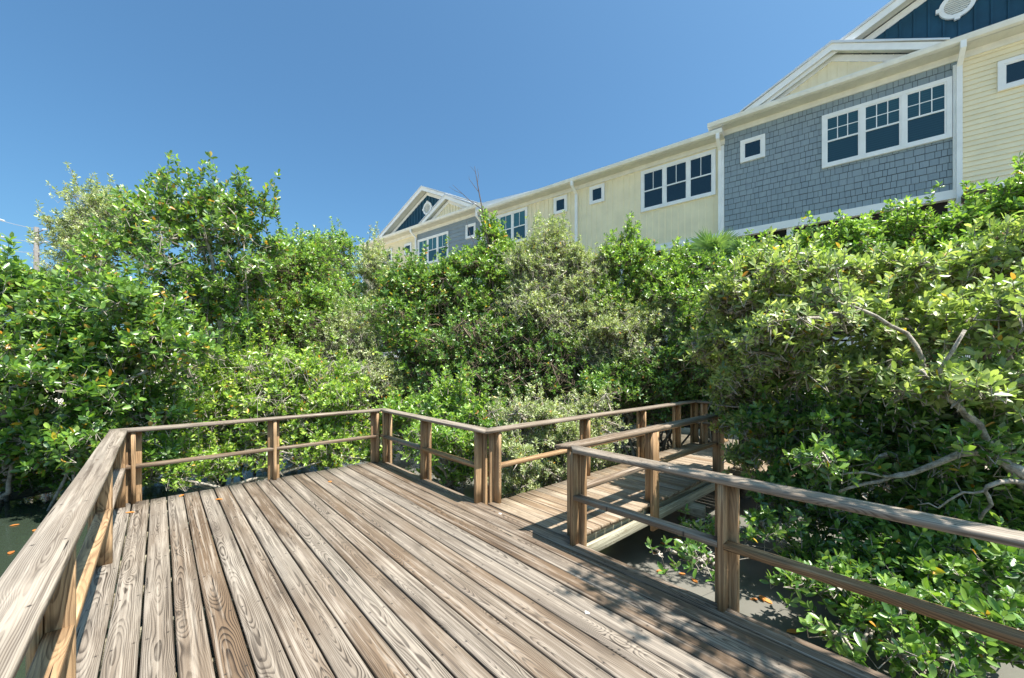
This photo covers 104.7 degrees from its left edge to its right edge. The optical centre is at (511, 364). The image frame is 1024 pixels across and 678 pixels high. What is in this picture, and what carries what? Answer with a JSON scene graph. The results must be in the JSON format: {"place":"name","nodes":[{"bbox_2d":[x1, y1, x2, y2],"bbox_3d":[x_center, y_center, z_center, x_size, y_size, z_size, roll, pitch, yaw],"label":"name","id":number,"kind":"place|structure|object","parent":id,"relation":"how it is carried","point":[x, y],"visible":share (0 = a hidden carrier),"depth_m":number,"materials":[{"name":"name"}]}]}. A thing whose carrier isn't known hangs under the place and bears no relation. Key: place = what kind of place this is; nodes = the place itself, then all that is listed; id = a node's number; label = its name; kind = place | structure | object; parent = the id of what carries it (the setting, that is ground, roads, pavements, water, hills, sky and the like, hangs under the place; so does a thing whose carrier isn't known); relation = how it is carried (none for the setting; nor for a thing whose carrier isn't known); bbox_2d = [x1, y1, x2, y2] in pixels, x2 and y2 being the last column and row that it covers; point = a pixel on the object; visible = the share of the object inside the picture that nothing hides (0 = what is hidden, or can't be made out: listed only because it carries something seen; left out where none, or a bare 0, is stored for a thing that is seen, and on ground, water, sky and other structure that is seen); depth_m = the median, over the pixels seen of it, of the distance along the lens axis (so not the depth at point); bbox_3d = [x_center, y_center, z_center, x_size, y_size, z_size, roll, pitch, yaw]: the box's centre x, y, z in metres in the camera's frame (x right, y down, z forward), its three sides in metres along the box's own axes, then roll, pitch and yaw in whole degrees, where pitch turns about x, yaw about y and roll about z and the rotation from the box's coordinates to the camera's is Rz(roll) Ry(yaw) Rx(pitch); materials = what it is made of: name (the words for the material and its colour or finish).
{"place":"outdoors","nodes":[
{"label":"outdoors","id":0,"kind":"place"},
{"bbox_2d":[0,0,890,364],"label":"sky","id":1,"kind":"structure","parent":0,"point":[358,105],"materials":[{"name":"blue"}]},
{"bbox_2d":[453,166,495,317],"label":"dead tree","id":2,"kind":"object","parent":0,"point":[493,293],"visible":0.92,"depth_m":9.64,"materials":[{"name":"wood"}]},
{"bbox_2d":[0,365,989,500],"bbox_3d":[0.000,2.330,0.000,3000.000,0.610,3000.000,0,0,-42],"label":"ground","id":3,"kind":"structure","parent":0,"point":[685,431],"depth_m":10.91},
{"bbox_2d":[0,219,47,270],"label":"power pole","id":4,"kind":"object","parent":3,"relation":"on","point":[35,252],"visible":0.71,"depth_m":26.95,"materials":[{"name":"concrete"}]},
{"bbox_2d":[0,232,120,503],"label":"mangrove tree","id":5,"kind":"object","parent":3,"relation":"on","point":[17,283],"visible":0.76,"depth_m":5.74,"materials":[{"name":"green plant"}]},
{"bbox_2d":[24,161,151,311],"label":"buttonwood tree","id":6,"kind":"object","parent":3,"relation":"on","point":[97,207],"visible":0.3,"depth_m":12.07,"materials":[{"name":"green plant"}]},
{"bbox_2d":[1,314,217,444],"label":"mangrove tree","id":7,"kind":"object","parent":3,"relation":"on","point":[196,372],"visible":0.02,"depth_m":9.74,"materials":[{"name":"green plant"}]},
{"bbox_2d":[208,224,388,421],"bbox_3d":[-5.233,-0.667,10.078,4.048,6.000,3.554,0,0,-13],"label":"mangrove tree","id":8,"kind":"object","parent":3,"relation":"on","point":[291,278],"visible":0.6,"depth_m":9.68,"materials":[{"name":"green plant"}]},
{"bbox_2d":[166,279,430,446],"bbox_3d":[-6.576,-0.237,12.277,9.775,5.130,6.180,0,0,3],"label":"mangrove tree","id":9,"kind":"object","parent":3,"relation":"on","point":[351,296],"visible":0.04,"depth_m":12.38,"materials":[{"name":"green plant"}]},
{"bbox_2d":[249,216,366,316],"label":"mangrove tree","id":10,"kind":"object","parent":3,"relation":"on","point":[349,243],"visible":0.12,"depth_m":14.29,"materials":[{"name":"green plant"}]},
{"bbox_2d":[328,221,413,360],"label":"buttonwood tree","id":11,"kind":"object","parent":3,"relation":"on","point":[372,263],"visible":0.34,"depth_m":13.17,"materials":[{"name":"green plant"}]},
{"bbox_2d":[356,185,478,394],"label":"townhouse","id":12,"kind":"structure","parent":3,"relation":"on","point":[397,231],"depth_m":21.36,"materials":[{"name":"beige"}]},
{"bbox_2d":[370,248,392,276],"bbox_3d":[-7.684,-5.875,23.079,2.300,1.390,0.068,0,0,38],"label":"window","id":13,"kind":"structure","parent":12,"relation":"in","point":[389,255],"depth_m":22.47,"materials":[{"name":"clear glass"}]},
{"bbox_2d":[404,242,411,255],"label":"window","id":14,"kind":"structure","parent":12,"relation":"in","point":[409,245],"depth_m":21.40,"materials":[{"name":"clear glass"}]},
{"bbox_2d":[410,194,481,393],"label":"townhouse","id":15,"kind":"structure","parent":3,"relation":"on","point":[444,217],"depth_m":19.36,"materials":[{"name":"beige"}]},
{"bbox_2d":[417,231,448,263],"bbox_3d":[-4.061,-5.875,20.205,2.370,1.390,0.068,0,0,38],"label":"window","id":16,"kind":"structure","parent":15,"relation":"in","point":[435,242],"depth_m":20.12,"materials":[{"name":"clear glass"}]},
{"bbox_2d":[465,222,475,238],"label":"window","id":17,"kind":"structure","parent":15,"relation":"in","point":[472,227],"depth_m":18.53,"materials":[{"name":"clear glass"}]},
{"bbox_2d":[475,178,577,400],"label":"townhouse","id":18,"kind":"structure","parent":3,"relation":"on","point":[557,198],"depth_m":16.16,"materials":[{"name":"beige"}]},
{"bbox_2d":[486,207,527,247],"bbox_3d":[-0.269,-5.875,17.198,2.330,1.390,0.068,0,0,38],"label":"window","id":19,"kind":"structure","parent":18,"relation":"in","point":[515,220],"depth_m":16.85,"materials":[{"name":"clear glass"}]},
{"bbox_2d":[553,194,566,214],"bbox_3d":[1.898,-6.245,15.479,0.600,0.650,0.068,0,0,38],"label":"window","id":20,"kind":"structure","parent":18,"relation":"in","point":[560,203],"depth_m":15.47,"materials":[{"name":"clear glass"}]},
{"bbox_2d":[572,127,724,428],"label":"townhouse","id":21,"kind":"structure","parent":3,"relation":"on","point":[667,195],"depth_m":13.06,"materials":[{"name":"beige"}]},
{"bbox_2d":[589,183,604,204],"bbox_3d":[3.124,-6.245,14.507,0.590,0.650,0.068,0,0,38],"label":"window","id":22,"kind":"structure","parent":21,"relation":"in","point":[597,192],"depth_m":14.50,"materials":[{"name":"clear glass"}]},
{"bbox_2d":[641,149,715,212],"bbox_3d":[5.310,-5.875,12.773,2.310,1.390,0.068,0,0,38],"label":"window","id":23,"kind":"structure","parent":21,"relation":"in","point":[693,177],"depth_m":12.71,"materials":[{"name":"white glass"}]},
{"bbox_2d":[707,34,966,443],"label":"townhouse","id":24,"kind":"structure","parent":3,"relation":"on","point":[856,134],"depth_m":10.07,"materials":[{"name":"grey shingle siding"},{"name":"white metal"},{"name":"cream siding"}]},
{"bbox_2d":[740,133,764,163],"bbox_3d":[6.975,-6.245,11.452,0.620,0.650,0.068,0,0,38],"label":"window","id":25,"kind":"structure","parent":24,"relation":"in","point":[753,148],"depth_m":11.44,"materials":[{"name":"clear glass"}]},
{"bbox_2d":[822,76,951,168],"bbox_3d":[9.129,-5.875,9.743,2.340,1.390,0.068,0,0,38],"label":"window","id":26,"kind":"structure","parent":24,"relation":"in","point":[919,115],"depth_m":9.66,"materials":[{"name":"white glass"}]},
{"bbox_2d":[651,264,1023,433],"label":"mangrove tree","id":27,"kind":"object","parent":3,"relation":"on","point":[935,354],"visible":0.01,"depth_m":6.23,"materials":[{"name":"green plant"}]},
{"bbox_2d":[761,0,1023,371],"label":"townhouse","id":28,"kind":"structure","parent":3,"relation":"on","point":[993,98],"depth_m":8.74,"materials":[{"name":"beige"}]},
{"bbox_2d":[997,54,1023,91],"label":"window","id":29,"kind":"structure","parent":28,"relation":"in","point":[1010,71],"depth_m":8.48,"materials":[{"name":"clear glass"}]},
{"bbox_2d":[0,429,1023,677],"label":"water","id":30,"kind":"structure","parent":0,"point":[24,517],"depth_m":4.66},
{"bbox_2d":[0,251,225,510],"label":"mangrove tree","id":31,"kind":"object","parent":30,"relation":"on","point":[93,339],"visible":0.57,"depth_m":6.02,"materials":[{"name":"green plant"}]},
{"bbox_2d":[67,150,293,474],"bbox_3d":[-6.540,-0.935,8.013,4.126,6.609,2.359,0,0,11],"label":"mangrove tree","id":32,"kind":"object","parent":30,"relation":"on","point":[215,206],"visible":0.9,"depth_m":7.80,"materials":[{"name":"green leaf"},{"name":"grey bark"}]},
{"bbox_2d":[142,408,399,491],"bbox_3d":[-4.452,1.599,7.400,4.547,1.472,1.712,0,0,-22],"label":"mangrove bush","id":33,"kind":"object","parent":30,"relation":"on","point":[175,476],"visible":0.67,"depth_m":7.08,"materials":[{"name":"green plant"}]},
{"bbox_2d":[160,323,386,485],"bbox_3d":[-4.571,0.766,7.870,4.029,3.133,2.801,0,0,-10],"label":"mangrove bush","id":34,"kind":"object","parent":30,"relation":"on","point":[255,384],"visible":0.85,"depth_m":7.56,"materials":[{"name":"green plant"}]},
{"bbox_2d":[296,291,414,431],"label":"buttonwood tree","id":35,"kind":"object","parent":30,"relation":"on","point":[393,378],"visible":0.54,"depth_m":9.27,"materials":[{"name":"green plant"}]},
{"bbox_2d":[357,235,512,431],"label":"mangrove tree","id":36,"kind":"object","parent":30,"relation":"on","point":[424,288],"visible":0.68,"depth_m":9.44,"materials":[{"name":"green plant"}]},
{"bbox_2d":[364,360,523,488],"bbox_3d":[-1.419,1.119,7.156,1.847,2.406,3.110,0,0,-42],"label":"mangrove bush","id":37,"kind":"object","parent":30,"relation":"on","point":[453,441],"visible":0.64,"depth_m":6.82,"materials":[{"name":"green plant"}]},
{"bbox_2d":[437,205,527,406],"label":"mangrove tree","id":38,"kind":"object","parent":30,"relation":"on","point":[464,264],"visible":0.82,"depth_m":9.62,"materials":[{"name":"green plant"}]},
{"bbox_2d":[76,460,890,677],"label":"viewing deck","id":39,"kind":"structure","parent":30,"relation":"in","point":[385,569],"depth_m":2.60,"materials":[{"name":"brown wood"}]},
{"bbox_2d":[0,429,127,677],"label":"railing","id":40,"kind":"object","parent":39,"relation":"attached to","point":[46,577],"visible":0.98,"depth_m":1.67,"materials":[{"name":"brown wood"}]},
{"bbox_2d":[108,408,382,505],"bbox_3d":[-3.214,1.285,5.359,3.182,1.140,0.151,0,0,-42],"label":"railing","id":41,"kind":"object","parent":39,"relation":"attached to","point":[135,465],"visible":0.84,"depth_m":5.11,"materials":[{"name":"brown wood"}]},
{"bbox_2d":[379,408,487,504],"bbox_3d":[-1.184,1.285,5.364,0.151,1.139,2.848,0,0,-42],"label":"railing","id":42,"kind":"object","parent":39,"relation":"attached to","point":[479,464],"visible":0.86,"depth_m":5.19,"materials":[{"name":"brown wood"}]},
{"bbox_2d":[570,445,1023,647],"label":"railing","id":43,"kind":"object","parent":39,"relation":"attached to","point":[727,545],"visible":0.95,"depth_m":2.36,"materials":[{"name":"brown wood"}]},
{"bbox_2d":[367,262,662,427],"bbox_3d":[0.096,-0.368,11.048,8.641,5.404,4.897,0,0,7],"label":"mangrove tree","id":44,"kind":"object","parent":30,"relation":"on","point":[395,325],"visible":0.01,"depth_m":10.69,"materials":[{"name":"green plant"}]},
{"bbox_2d":[410,292,623,459],"bbox_3d":[0.237,0.341,8.884,4.850,3.967,2.733,0,0,9],"label":"mangrove tree","id":45,"kind":"object","parent":30,"relation":"on","point":[489,348],"visible":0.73,"depth_m":8.46,"materials":[{"name":"green plant"}]},
{"bbox_2d":[472,209,635,401],"bbox_3d":[1.034,-0.743,9.150,3.496,6.115,2.985,0,0,-42],"label":"buttonwood tree","id":46,"kind":"object","parent":30,"relation":"on","point":[553,257],"visible":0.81,"depth_m":8.93,"materials":[{"name":"green plant"}]},
{"bbox_2d":[480,379,632,498],"bbox_3d":[0.724,1.288,6.670,2.935,2.067,1.960,0,0,-31],"label":"buttonwood bush","id":47,"kind":"object","parent":30,"relation":"in","point":[552,469],"visible":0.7,"depth_m":6.24,"materials":[{"name":"green plant"}]},
{"bbox_2d":[564,272,703,456],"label":"mangrove tree","id":48,"kind":"object","parent":30,"relation":"on","point":[636,325],"visible":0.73,"depth_m":8.43,"materials":[{"name":"green plant"}]},
{"bbox_2d":[570,211,706,453],"bbox_3d":[2.966,-0.610,9.211,3.337,5.870,1.902,0,0,-9],"label":"mangrove tree","id":49,"kind":"object","parent":30,"relation":"on","point":[637,265],"visible":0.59,"depth_m":8.97,"materials":[{"name":"green plant"}]},
{"bbox_2d":[488,443,796,551],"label":"boardwalk","id":50,"kind":"structure","parent":30,"relation":"in","point":[545,507],"depth_m":4.68,"materials":[{"name":"brown wood"}]},
{"bbox_2d":[485,400,701,503],"bbox_3d":[1.704,1.285,6.135,5.481,1.140,0.153,0,0,-42],"label":"railing","id":51,"kind":"object","parent":50,"relation":"attached to","point":[495,464],"visible":0.69,"depth_m":5.34,"materials":[{"name":"brown wood"}]},
{"bbox_2d":[554,413,727,535],"bbox_3d":[1.834,1.285,4.714,3.781,1.140,0.152,0,0,-42],"label":"railing","id":52,"kind":"object","parent":50,"relation":"attached to","point":[651,433],"visible":0.74,"depth_m":4.41,"materials":[{"name":"brown wood"}]},
{"bbox_2d":[696,401,794,448],"bbox_3d":[4.333,1.285,7.035,0.150,1.140,2.312,0,0,-42],"label":"railing","id":53,"kind":"object","parent":50,"relation":"attached to","point":[704,424],"visible":0.19,"depth_m":7.69,"materials":[{"name":"brown wood"}]},
{"bbox_2d":[572,315,734,450],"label":"mangrove tree","id":54,"kind":"object","parent":30,"relation":"on","point":[672,381],"visible":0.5,"depth_m":8.02,"materials":[{"name":"green plant"}]},
{"bbox_2d":[641,242,733,443],"bbox_3d":[4.129,-0.208,8.361,2.097,5.055,2.466,0,0,-42],"label":"mangrove bush","id":55,"kind":"object","parent":30,"relation":"in","point":[682,289],"visible":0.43,"depth_m":8.28,"materials":[{"name":"green plant"}]},
{"bbox_2d":[679,227,748,440],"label":"fan palm","id":56,"kind":"object","parent":30,"relation":"on","point":[707,241],"visible":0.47,"depth_m":8.65,"materials":[{"name":"green plant"}]},
{"bbox_2d":[645,469,808,585],"bbox_3d":[2.417,1.722,4.142,2.548,1.176,1.215,0,0,-19],"label":"mangrove sprig","id":57,"kind":"object","parent":30,"relation":"in","point":[763,520],"visible":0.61,"depth_m":3.84,"materials":[{"name":"green plant"}]},
{"bbox_2d":[726,235,758,444],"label":"fan palm","id":58,"kind":"object","parent":30,"relation":"on","point":[734,245],"visible":0.18,"depth_m":8.26,"materials":[{"name":"green plant"}]},
{"bbox_2d":[704,211,859,401],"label":"mangrove tree","id":59,"kind":"object","parent":30,"relation":"on","point":[802,244],"visible":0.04,"depth_m":6.76,"materials":[{"name":"green plant"}]},
{"bbox_2d":[678,226,1023,493],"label":"mangrove tree","id":60,"kind":"object","parent":30,"relation":"in","point":[777,332],"visible":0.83,"depth_m":4.15,"materials":[{"name":"green plant"}]},
{"bbox_2d":[720,348,1023,507],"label":"mangrove tree","id":61,"kind":"object","parent":30,"relation":"on","point":[839,445],"visible":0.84,"depth_m":3.70,"materials":[{"name":"green plant"}]},
{"bbox_2d":[744,455,1023,607],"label":"mangrove tree","id":62,"kind":"object","parent":30,"relation":"on","point":[931,555],"visible":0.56,"depth_m":3.37,"materials":[{"name":"green plant"}]},
{"bbox_2d":[809,180,965,501],"bbox_3d":[5.811,-0.192,6.273,3.026,5.001,1.476,0,0,10],"label":"mangrove tree","id":63,"kind":"object","parent":30,"relation":"on","point":[863,235],"visible":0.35,"depth_m":5.94,"materials":[{"name":"green plant"}]},
{"bbox_2d":[760,549,1023,677],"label":"mangrove bush","id":64,"kind":"object","parent":30,"relation":"on","point":[908,653],"visible":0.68,"depth_m":2.75,"materials":[{"name":"green plant"}]},
{"bbox_2d":[932,151,1023,463],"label":"mangrove tree","id":65,"kind":"object","parent":30,"relation":"on","point":[1009,200],"visible":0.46,"depth_m":5.42,"materials":[{"name":"green plant"}]},
{"bbox_2d":[786,629,798,632],"bbox_3d":[2.365,2.247,3.322,0.117,0.006,0.059,0,0,-1],"label":"floating leaf","id":66,"kind":"object","parent":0,"point":[791,630],"visible":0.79,"depth_m":3.32,"materials":[{"name":"brown plant"}]},
{"bbox_2d":[808,210,1023,612],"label":"mangrove tree","id":67,"kind":"object","parent":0,"point":[930,316],"visible":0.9,"depth_m":3.60,"materials":[{"name":"green plant"}]}
]}

